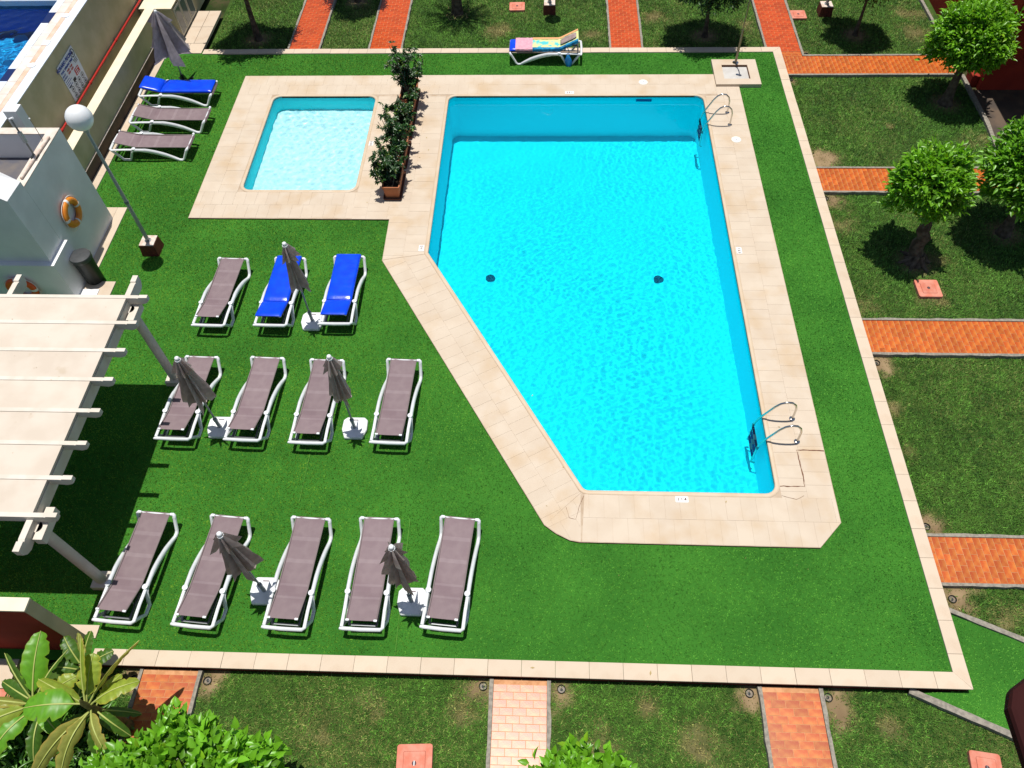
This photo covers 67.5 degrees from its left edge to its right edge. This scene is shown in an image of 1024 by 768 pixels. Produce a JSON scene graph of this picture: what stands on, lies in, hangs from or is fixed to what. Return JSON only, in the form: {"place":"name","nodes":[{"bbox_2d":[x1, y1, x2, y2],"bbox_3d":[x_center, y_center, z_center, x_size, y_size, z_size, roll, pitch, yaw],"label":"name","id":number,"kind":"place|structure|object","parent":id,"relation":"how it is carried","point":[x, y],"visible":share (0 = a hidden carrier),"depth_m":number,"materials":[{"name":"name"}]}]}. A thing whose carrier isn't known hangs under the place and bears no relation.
{"place":"outdoors","nodes":[
{"label":"outdoors","id":0,"kind":"place"},
{"bbox_2d":[118,668,204,761],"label":"path","id":1,"kind":"structure","parent":0,"point":[154,690],"depth_m":12.18,"materials":[{"name":"brick"}]},
{"bbox_2d":[287,0,336,48],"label":"path","id":2,"kind":"structure","parent":0,"point":[312,25],"depth_m":23.56,"materials":[{"name":"brick"}]},
{"bbox_2d":[368,0,412,48],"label":"path","id":3,"kind":"structure","parent":0,"point":[391,23],"depth_m":23.46,"materials":[{"name":"brick"}]},
{"bbox_2d":[0,51,951,675],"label":"artificial turf","id":4,"kind":"structure","parent":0,"point":[510,493],"depth_m":14.02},
{"bbox_2d":[0,597,84,649],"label":"garden wall","id":5,"kind":"structure","parent":4,"relation":"on","point":[23,621],"depth_m":11.54,"materials":[{"name":"red paint"}]},
{"bbox_2d":[0,128,112,294],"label":"white block","id":6,"kind":"structure","parent":4,"relation":"on","point":[40,241],"depth_m":16.34,"materials":[{"name":"white paint"}]},
{"bbox_2d":[3,104,34,127],"bbox_3d":[-10.927,-5.291,17.854,0.300,2.620,0.270,1,55,2],"label":"white post","id":7,"kind":"object","parent":6,"relation":"on","point":[17,112],"visible":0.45,"depth_m":16.87,"materials":[{"name":"paint"}]},
{"bbox_2d":[61,195,83,231],"bbox_3d":[-9.624,-3.750,16.776,0.116,0.716,0.709,1,55,2],"label":"lifebuoy","id":8,"kind":"object","parent":6,"relation":"attached to","point":[68,221],"visible":1,"depth_m":16.70,"materials":[{"name":"orange plastic"}]},
{"bbox_2d":[70,624,99,638],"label":"stone slab","id":9,"kind":"structure","parent":4,"relation":"on","point":[85,629],"depth_m":12.65,"materials":[{"name":"stone"}]},
{"bbox_2d":[69,248,103,284],"bbox_3d":[-9.412,-2.585,16.968,0.490,0.790,0.460,1,55,2],"label":"litter bin","id":10,"kind":"object","parent":4,"relation":"on","point":[82,261],"visible":1,"depth_m":16.76,"materials":[{"name":"black plastic"}]},
{"bbox_2d":[0,274,178,589],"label":"pergola","id":11,"kind":"object","parent":4,"relation":"on","point":[53,379],"visible":0.95,"depth_m":12.70,"materials":[{"name":"paint"}]},
{"bbox_2d":[83,281,115,294],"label":"stone slab","id":12,"kind":"structure","parent":4,"relation":"on","point":[106,287],"depth_m":17.15,"materials":[{"name":"stone"}]},
{"bbox_2d":[93,207,127,266],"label":"stone slab","id":13,"kind":"structure","parent":4,"relation":"on","point":[106,241],"depth_m":18.12,"materials":[{"name":"stone"}]},
{"bbox_2d":[67,8,154,181],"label":"wall","id":14,"kind":"structure","parent":4,"relation":"on","point":[111,103],"depth_m":20.38,"materials":[{"name":"beige paint"}]},
{"bbox_2d":[64,104,163,256],"bbox_3d":[-8.382,-4.210,16.281,0.499,3.840,0.499,1,55,2],"label":"globe lamp","id":15,"kind":"object","parent":4,"relation":"on","point":[78,117],"visible":1,"depth_m":15.78,"materials":[{"name":"grey"}]},
{"bbox_2d":[92,510,178,624],"bbox_3d":[-6.367,3.104,13.022,0.740,0.536,1.999,4,55,4],"label":"sun lounger","id":16,"kind":"object","parent":4,"relation":"on","point":[130,568],"visible":1,"depth_m":12.90,"materials":[{"name":"grey fabric"}]},
{"bbox_2d":[109,130,194,160],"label":"sun lounger","id":17,"kind":"object","parent":4,"relation":"on","point":[141,139],"visible":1,"depth_m":19.63,"materials":[{"name":"white plastic"}]},
{"bbox_2d":[128,103,210,133],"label":"sun lounger","id":18,"kind":"object","parent":4,"relation":"on","point":[153,113],"visible":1,"depth_m":20.27,"materials":[{"name":"grey"}]},
{"bbox_2d":[147,10,193,79],"bbox_3d":[-9.311,-9.163,20.885,1.132,2.100,1.438,-13,55,-8],"label":"parasol","id":19,"kind":"object","parent":4,"relation":"on","point":[168,39],"visible":0.94,"depth_m":20.52,"materials":[{"name":"grey"}]},
{"bbox_2d":[138,79,217,106],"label":"sun lounger","id":20,"kind":"object","parent":4,"relation":"on","point":[160,95],"visible":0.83,"depth_m":20.86,"materials":[{"name":"grey"}]},
{"bbox_2d":[139,76,215,92],"bbox_3d":[-9.107,-8.179,20.894,1.926,0.189,0.550,1,55,2],"label":"lounger mat","id":21,"kind":"object","parent":20,"relation":"on","point":[169,86],"visible":1,"depth_m":20.87,"materials":[{"name":"fabric"}]},
{"bbox_2d":[153,355,221,440],"bbox_3d":[-6.334,0.294,15.045,0.740,0.502,1.999,2,55,3],"label":"sun lounger","id":22,"kind":"object","parent":4,"relation":"on","point":[178,414],"visible":0.84,"depth_m":14.77,"materials":[{"name":"grey fabric"}]},
{"bbox_2d":[171,356,232,438],"bbox_3d":[-5.689,0.209,13.973,0.578,2.286,0.582,-39,62,-23],"label":"parasol","id":23,"kind":"object","parent":4,"relation":"on","point":[195,387],"visible":0.93,"depth_m":13.78,"materials":[{"name":"fabric"}]},
{"bbox_2d":[170,513,251,629],"bbox_3d":[-5.050,3.164,12.959,0.740,0.502,1.999,4,55,5],"label":"sun lounger","id":24,"kind":"object","parent":4,"relation":"on","point":[201,591],"visible":0.91,"depth_m":12.74,"materials":[{"name":"grey fabric"}]},
{"bbox_2d":[191,257,250,327],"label":"sun lounger","id":25,"kind":"object","parent":4,"relation":"on","point":[217,292],"visible":1,"depth_m":16.52,"materials":[{"name":"grey fabric"}]},
{"bbox_2d":[210,531,278,604],"bbox_3d":[-4.227,2.838,12.004,0.616,2.366,0.533,-10,55,-5],"label":"parasol","id":26,"kind":"object","parent":4,"relation":"on","point":[238,558],"visible":0.9,"depth_m":11.78,"materials":[{"name":"fabric"}]},
{"bbox_2d":[223,356,286,441],"bbox_3d":[-4.997,0.302,14.978,0.740,0.536,1.999,2,55,3],"label":"sun lounger","id":27,"kind":"object","parent":4,"relation":"on","point":[252,398],"visible":1,"depth_m":14.87,"materials":[{"name":"grey fabric"}]},
{"bbox_2d":[253,257,307,326],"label":"sun lounger","id":28,"kind":"object","parent":4,"relation":"on","point":[282,324],"visible":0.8,"depth_m":16.26,"materials":[{"name":"grey"}]},
{"bbox_2d":[255,255,301,316],"bbox_3d":[-4.999,-2.124,16.456,0.550,0.181,1.874,2,55,3],"label":"lounger mat","id":29,"kind":"object","parent":28,"relation":"on","point":[276,297],"visible":0.81,"depth_m":16.37,"materials":[{"name":"fabric"}]},
{"bbox_2d":[261,515,332,631],"bbox_3d":[-3.586,3.182,12.901,0.740,0.502,1.999,3,55,4],"label":"sun lounger","id":30,"kind":"object","parent":4,"relation":"on","point":[287,599],"visible":1,"depth_m":12.76,"materials":[{"name":"grey fabric"}]},
{"bbox_2d":[282,242,324,330],"bbox_3d":[-4.286,-1.997,15.460,0.492,2.356,0.499,-4,54,-1],"label":"parasol","id":31,"kind":"object","parent":4,"relation":"on","point":[299,281],"visible":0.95,"depth_m":15.29,"materials":[{"name":"fabric"}]},
{"bbox_2d":[287,358,345,444],"bbox_3d":[-3.769,0.360,14.919,0.740,0.502,1.999,2,55,3],"label":"sun lounger","id":32,"kind":"object","parent":4,"relation":"on","point":[314,398],"visible":0.94,"depth_m":14.71,"materials":[{"name":"grey fabric"}]},
{"bbox_2d":[318,255,366,325],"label":"sun lounger","id":33,"kind":"object","parent":4,"relation":"on","point":[341,323],"visible":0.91,"depth_m":16.28,"materials":[{"name":"grey"}]},
{"bbox_2d":[320,254,360,314],"bbox_3d":[-3.659,-2.156,16.438,0.550,0.181,1.874,1,55,2],"label":"lounger mat","id":34,"kind":"object","parent":33,"relation":"on","point":[341,286],"visible":1,"depth_m":16.45,"materials":[{"name":"blue fabric"}]},
{"bbox_2d":[323,354,367,439],"bbox_3d":[-3.066,0.173,13.881,0.506,2.346,0.545,3,55,4],"label":"parasol","id":35,"kind":"object","parent":4,"relation":"on","point":[352,428],"visible":1,"depth_m":13.76,"materials":[{"name":"fabric"}]},
{"bbox_2d":[339,516,400,631],"bbox_3d":[-2.353,3.194,12.882,0.740,0.459,1.999,2,55,3],"label":"sun lounger","id":36,"kind":"object","parent":4,"relation":"on","point":[363,601],"visible":0.91,"depth_m":12.70,"materials":[{"name":"grey fabric"}]},
{"bbox_2d":[369,358,421,444],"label":"sun lounger","id":37,"kind":"object","parent":4,"relation":"on","point":[396,389],"visible":1,"depth_m":14.74,"materials":[{"name":"grey fabric"}]},
{"bbox_2d":[380,542,425,615],"bbox_3d":[-1.731,2.982,11.856,0.592,2.316,0.562,-9,55,-4],"label":"parasol","id":38,"kind":"object","parent":4,"relation":"on","point":[399,571],"visible":0.97,"depth_m":11.75,"materials":[{"name":"fabric"}]},
{"bbox_2d":[419,515,480,632],"bbox_3d":[-1.006,3.169,12.832,0.740,0.502,1.999,4,55,5],"label":"sun lounger","id":39,"kind":"object","parent":4,"relation":"on","point":[452,549],"visible":1,"depth_m":12.71,"materials":[{"name":"grey fabric"}]},
{"bbox_2d":[188,74,840,548],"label":"pool deck","id":40,"kind":"structure","parent":4,"relation":"on","point":[796,506],"depth_m":16.61,"materials":[{"name":"stone"}]},
{"bbox_2d":[244,96,374,188],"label":"paddling pool","id":41,"kind":"structure","parent":40,"relation":"in","point":[355,98],"depth_m":21.14,"materials":[{"name":"teal"}]},
{"bbox_2d":[246,101,374,189],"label":"paddling pool water","id":42,"kind":"structure","parent":41,"relation":"in","point":[312,145],"depth_m":20.07,"materials":[{"name":"blue liquid"}]},
{"bbox_2d":[381,160,405,200],"bbox_3d":[-2.880,-4.975,18.707,0.450,0.385,1.050,1,55,2],"label":"planter","id":43,"kind":"object","parent":40,"relation":"on","point":[394,192],"visible":0.66,"depth_m":18.51,"materials":[{"name":"ceramic"}]},
{"bbox_2d":[367,137,407,185],"bbox_3d":[-2.990,-5.239,18.321,0.828,0.808,1.126,11,56,9],"label":"planter shrub","id":44,"kind":"object","parent":43,"relation":"in","point":[389,164],"visible":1,"depth_m":18.20,"materials":[{"name":"green plant"}]},
{"bbox_2d":[388,130,411,168],"bbox_3d":[-2.840,-5.940,19.394,0.450,0.385,1.080,1,55,2],"label":"planter","id":45,"kind":"object","parent":40,"relation":"on","point":[406,152],"visible":0.23,"depth_m":19.34,"materials":[{"name":"ceramic"}]},
{"bbox_2d":[375,102,414,150],"bbox_3d":[-2.819,-6.257,18.921,1.069,0.902,1.238,1,55,2],"label":"planter shrub","id":46,"kind":"object","parent":45,"relation":"on","point":[394,132],"visible":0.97,"depth_m":18.73,"materials":[{"name":"green plant"}]},
{"bbox_2d":[396,102,415,138],"bbox_3d":[-2.800,-6.893,20.072,0.450,0.385,1.060,1,55,2],"label":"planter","id":47,"kind":"object","parent":40,"relation":"on","point":[412,123],"visible":0.27,"depth_m":19.96,"materials":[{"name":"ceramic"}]},
{"bbox_2d":[384,88,419,122],"bbox_3d":[-2.827,-7.197,19.787,0.872,0.633,1.345,1,55,2],"label":"planter shrub","id":48,"kind":"object","parent":47,"relation":"on","point":[398,107],"visible":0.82,"depth_m":19.69,"materials":[{"name":"green plant"}]},
{"bbox_2d":[399,78,420,111],"bbox_3d":[-2.762,-7.813,20.727,0.450,0.385,1.040,1,55,2],"label":"planter","id":49,"kind":"object","parent":40,"relation":"on","point":[401,98],"visible":0.31,"depth_m":20.60,"materials":[{"name":"ceramic"}]},
{"bbox_2d":[383,41,423,98],"bbox_3d":[-2.789,-8.271,20.097,1.170,1.322,0.951,-16,56,-9],"label":"planter shrub","id":50,"kind":"object","parent":49,"relation":"on","point":[407,75],"visible":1,"depth_m":19.98,"materials":[{"name":"green plant"}]},
{"bbox_2d":[428,96,774,489],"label":"swimming pool","id":51,"kind":"structure","parent":40,"relation":"in","point":[560,98],"depth_m":20.78,"materials":[{"name":"teal"}]},
{"bbox_2d":[429,100,772,493],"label":"pool water","id":52,"kind":"structure","parent":51,"relation":"in","point":[579,253],"depth_m":17.07,"materials":[{"name":"blue liquid"}]},
{"bbox_2d":[700,93,732,129],"bbox_3d":[5.357,-6.801,20.328,0.758,1.686,0.628,1,55,2],"label":"pool ladder","id":53,"kind":"object","parent":40,"relation":"attached to","point":[727,112],"visible":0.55,"depth_m":19.88,"materials":[{"name":"silver metal"}]},
{"bbox_2d":[754,401,801,445],"bbox_3d":[5.031,1.028,14.755,0.758,1.686,0.618,1,55,2],"label":"pool ladder","id":54,"kind":"object","parent":40,"relation":"attached to","point":[792,418],"visible":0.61,"depth_m":14.30,"materials":[{"name":"silver metal"}]},
{"bbox_2d":[509,40,582,64],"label":"sun lounger","id":55,"kind":"object","parent":4,"relation":"on","point":[536,57],"visible":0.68,"depth_m":21.60,"materials":[{"name":"white plastic"}]},
{"bbox_2d":[510,33,571,50],"bbox_3d":[0.880,-9.655,21.583,1.885,0.285,0.550,1,55,2],"label":"lounger mat","id":56,"kind":"object","parent":55,"relation":"on","point":[512,44],"visible":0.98,"depth_m":21.67,"materials":[{"name":"fabric"}]},
{"bbox_2d":[515,38,532,50],"bbox_3d":[0.342,-9.612,21.676,0.480,0.081,0.594,1,55,2],"label":"towel","id":57,"kind":"object","parent":56,"relation":"on","point":[524,44],"visible":1,"depth_m":21.61,"materials":[{"name":"fabric"}]},
{"bbox_2d":[532,29,578,51],"bbox_3d":[1.213,-9.662,21.541,1.290,0.356,0.602,1,55,2],"label":"towel","id":58,"kind":"object","parent":56,"relation":"on","point":[551,44],"visible":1,"depth_m":21.53,"materials":[{"name":"multicoloured fabric"}]},
{"bbox_2d":[711,0,761,87],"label":"shower","id":59,"kind":"object","parent":4,"relation":"on","point":[741,73],"visible":1,"depth_m":21.19,"materials":[{"name":"stone"}]},
{"bbox_2d":[13,666,1021,767],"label":"lawn earth","id":60,"kind":"structure","parent":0,"point":[842,713],"depth_m":11.86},
{"bbox_2d":[0,631,77,760],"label":"banana plant","id":61,"kind":"object","parent":60,"relation":"on","point":[23,684],"visible":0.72,"depth_m":11.16,"materials":[{"name":"green plant"}]},
{"bbox_2d":[0,693,140,767],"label":"undergrowth","id":62,"kind":"object","parent":60,"relation":"on","point":[10,759],"visible":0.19,"depth_m":11.38,"materials":[{"name":"green plant"}]},
{"bbox_2d":[49,631,113,697],"bbox_3d":[-6.583,4.411,11.973,0.866,1.185,0.794,31,61,21],"label":"banana plant","id":63,"kind":"object","parent":60,"relation":"on","point":[72,654],"visible":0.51,"depth_m":11.70,"materials":[{"name":"green plant"}]},
{"bbox_2d":[22,638,141,767],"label":"banana plant","id":64,"kind":"object","parent":60,"relation":"on","point":[54,700],"visible":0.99,"depth_m":10.73,"materials":[{"name":"green plant"}]},
{"bbox_2d":[78,696,291,767],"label":"tree","id":65,"kind":"object","parent":60,"relation":"on","point":[170,737],"visible":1,"depth_m":10.29,"materials":[{"name":"green plant"}]},
{"bbox_2d":[396,744,432,767],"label":"inspection cover","id":66,"kind":"object","parent":60,"relation":"on","point":[414,755],"visible":1,"depth_m":11.54,"materials":[{"name":"brown"}]},
{"bbox_2d":[517,731,637,767],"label":"tree","id":67,"kind":"object","parent":60,"relation":"on","point":[572,752],"visible":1,"depth_m":9.95,"materials":[{"name":"green plant"}]},
{"bbox_2d":[907,688,1012,740],"bbox_3d":[7.474,5.290,11.557,2.903,0.153,0.111,21,58,16],"label":"path edging","id":68,"kind":"object","parent":60,"relation":"on","point":[961,713],"visible":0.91,"depth_m":11.69,"materials":[{"name":"concrete"}]},
{"bbox_2d":[967,750,1001,767],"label":"inspection cover","id":69,"kind":"object","parent":60,"relation":"on","point":[978,759],"visible":1,"depth_m":11.32,"materials":[{"name":"brown"}]},
{"bbox_2d":[486,678,550,767],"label":"path","id":70,"kind":"structure","parent":0,"point":[519,719],"depth_m":11.79,"materials":[{"name":"brick"}]},
{"bbox_2d":[14,0,1023,767],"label":"lawn","id":71,"kind":"structure","parent":0,"point":[214,6],"depth_m":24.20,"materials":[{"name":"plant"}]},
{"bbox_2d":[0,659,21,688],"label":"stone step","id":72,"kind":"object","parent":71,"relation":"on","point":[5,673],"visible":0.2,"depth_m":12.39,"materials":[{"name":"stone"}]},
{"bbox_2d":[0,0,142,139],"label":"raised terrace","id":73,"kind":"structure","parent":71,"relation":"on","point":[32,83],"depth_m":19.12,"materials":[{"name":"beige paint"}]},
{"bbox_2d":[0,0,56,5],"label":"pool","id":74,"kind":"structure","parent":73,"relation":"in","point":[25,2],"depth_m":20.00,"materials":[{"name":"blue"}]},
{"bbox_2d":[0,5,53,78],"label":"pool water","id":75,"kind":"structure","parent":74,"relation":"in","point":[19,25],"depth_m":19.45,"materials":[{"name":"blue liquid"}]},
{"bbox_2d":[56,45,87,100],"bbox_3d":[-11.071,-7.795,19.313,0.018,0.960,1.070,1,55,2],"label":"rules sign","id":76,"kind":"object","parent":73,"relation":"attached to","point":[71,71],"visible":1,"depth_m":19.31,"materials":[{"name":"white"}]},
{"bbox_2d":[60,0,140,131],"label":"fire pipe","id":77,"kind":"object","parent":73,"relation":"attached to","point":[90,82],"visible":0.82,"depth_m":20.59,"materials":[{"name":"red"}]},
{"bbox_2d":[139,0,203,36],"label":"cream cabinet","id":78,"kind":"object","parent":71,"relation":"on","point":[181,14],"visible":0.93,"depth_m":22.72,"materials":[{"name":"beige"}]},
{"bbox_2d":[194,27,214,44],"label":"stone slab","id":79,"kind":"structure","parent":71,"relation":"on","point":[204,34],"depth_m":23.12,"materials":[{"name":"stone"}]},
{"bbox_2d":[202,11,221,28],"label":"stone slab","id":80,"kind":"structure","parent":71,"relation":"on","point":[212,19],"depth_m":23.64,"materials":[{"name":"stone"}]},
{"bbox_2d":[92,47,972,691],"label":"kerb","id":81,"kind":"structure","parent":71,"relation":"on","point":[956,677],"depth_m":12.27,"materials":[{"name":"beige stone"}]},
{"bbox_2d":[675,0,748,37],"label":"tree","id":82,"kind":"object","parent":71,"relation":"on","point":[710,4],"visible":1,"depth_m":21.03,"materials":[{"name":"green plant"}]},
{"bbox_2d":[915,0,1023,107],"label":"tree","id":83,"kind":"object","parent":71,"relation":"on","point":[975,36],"visible":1,"depth_m":18.93,"materials":[{"name":"green plant"}]},
{"bbox_2d":[929,0,1023,89],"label":"red building","id":84,"kind":"structure","parent":71,"relation":"on","point":[1009,75],"depth_m":20.60,"materials":[{"name":"red paint"}]},
{"bbox_2d":[208,0,939,52],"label":"lawn earth","id":85,"kind":"structure","parent":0,"point":[710,34],"depth_m":23.29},
{"bbox_2d":[244,0,262,41],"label":"tree","id":86,"kind":"object","parent":85,"relation":"on","point":[257,34],"visible":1,"depth_m":22.84,"materials":[{"name":"brown plant"}]},
{"bbox_2d":[446,0,469,19],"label":"palm tree","id":87,"kind":"object","parent":85,"relation":"on","point":[456,8],"visible":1,"depth_m":23.63,"materials":[{"name":"brown plant"}]},
{"bbox_2d":[816,0,832,16],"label":"globe lamp","id":88,"kind":"object","parent":85,"relation":"on","point":[824,9],"visible":1,"depth_m":23.11,"materials":[{"name":"grey"}]},
{"bbox_2d":[784,0,926,55],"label":"path edging","id":89,"kind":"object","parent":85,"relation":"on","point":[794,28],"visible":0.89,"depth_m":21.92,"materials":[{"name":"concrete"}]},
{"bbox_2d":[852,0,888,36],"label":"tree","id":90,"kind":"object","parent":85,"relation":"on","point":[855,32],"visible":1,"depth_m":22.05,"materials":[{"name":"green plant"}]},
{"bbox_2d":[605,0,643,47],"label":"path","id":91,"kind":"structure","parent":0,"point":[624,24],"depth_m":23.14,"materials":[{"name":"brick"}]},
{"bbox_2d":[754,0,799,51],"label":"path","id":92,"kind":"structure","parent":0,"point":[776,25],"depth_m":22.90,"materials":[{"name":"tile"}]},
{"bbox_2d":[756,686,837,767],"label":"path","id":93,"kind":"structure","parent":0,"point":[796,728],"depth_m":11.64,"materials":[{"name":"brick"}]},
{"bbox_2d":[783,56,955,73],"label":"path","id":94,"kind":"structure","parent":0,"point":[845,64],"depth_m":21.62,"materials":[{"name":"brick"}]},
{"bbox_2d":[816,166,992,195],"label":"path","id":95,"kind":"structure","parent":0,"point":[846,180],"depth_m":18.82,"materials":[{"name":"tile"}]},
{"bbox_2d":[790,53,1023,534],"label":"lawn earth","id":96,"kind":"structure","parent":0,"point":[818,160],"depth_m":16.67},
{"bbox_2d":[788,73,953,77],"bbox_3d":[10.061,-8.587,21.382,4.730,0.139,0.077,1,55,2],"label":"path edging","id":97,"kind":"object","parent":96,"relation":"on","point":[842,75],"visible":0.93,"depth_m":21.34,"materials":[{"name":"concrete"}]},
{"bbox_2d":[872,133,981,273],"bbox_3d":[8.870,-3.915,16.480,1.941,2.883,1.899,35,63,24],"label":"tree","id":98,"kind":"object","parent":96,"relation":"on","point":[931,183],"visible":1,"depth_m":15.73,"materials":[{"name":"green plant"}]},
{"bbox_2d":[913,280,942,298],"bbox_3d":[9.084,-2.067,16.753,0.500,0.116,0.500,1,55,2],"label":"inspection cover","id":99,"kind":"object","parent":96,"relation":"on","point":[927,289],"visible":1,"depth_m":16.69,"materials":[{"name":"brown"}]},
{"bbox_2d":[960,74,995,146],"bbox_3d":[12.383,-6.927,20.128,0.163,0.139,3.953,2,55,3],"label":"path edging","id":100,"kind":"object","parent":96,"relation":"on","point":[978,107],"visible":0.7,"depth_m":20.36,"materials":[{"name":"concrete"}]},
{"bbox_2d":[975,115,1023,238],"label":"tree","id":101,"kind":"object","parent":96,"relation":"on","point":[1002,163],"visible":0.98,"depth_m":16.19,"materials":[{"name":"green plant"}]},
{"bbox_2d":[862,318,1023,358],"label":"path","id":102,"kind":"structure","parent":0,"point":[945,337],"depth_m":15.91,"materials":[{"name":"brick"}]},
{"bbox_2d":[924,615,1023,729],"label":"turf strip","id":103,"kind":"object","parent":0,"point":[1009,673],"visible":0.67,"depth_m":12.07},
{"bbox_2d":[928,616,1023,726],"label":"turf pile","id":104,"kind":"object","parent":103,"relation":"on","point":[988,671],"visible":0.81,"depth_m":12.05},
{"bbox_2d":[927,533,1023,589],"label":"path","id":105,"kind":"structure","parent":0,"point":[981,561],"depth_m":13.11,"materials":[{"name":"brick"}]},
{"bbox_2d":[943,588,1023,634],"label":"lawn earth","id":106,"kind":"structure","parent":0,"point":[956,593],"depth_m":12.74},
{"bbox_2d":[949,607,1023,642],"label":"path edging","id":107,"kind":"object","parent":106,"relation":"on","point":[977,621],"visible":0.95,"depth_m":12.45,"materials":[{"name":"concrete"}]},
{"bbox_2d":[973,90,1023,140],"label":"soil bed","id":108,"kind":"object","parent":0,"point":[1000,107],"visible":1,"depth_m":20.48,"materials":[{"name":"brown soil"}]},
{"bbox_2d":[1004,679,1023,767],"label":"balcony","id":109,"kind":"structure","parent":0,"point":[1014,707],"depth_m":4.18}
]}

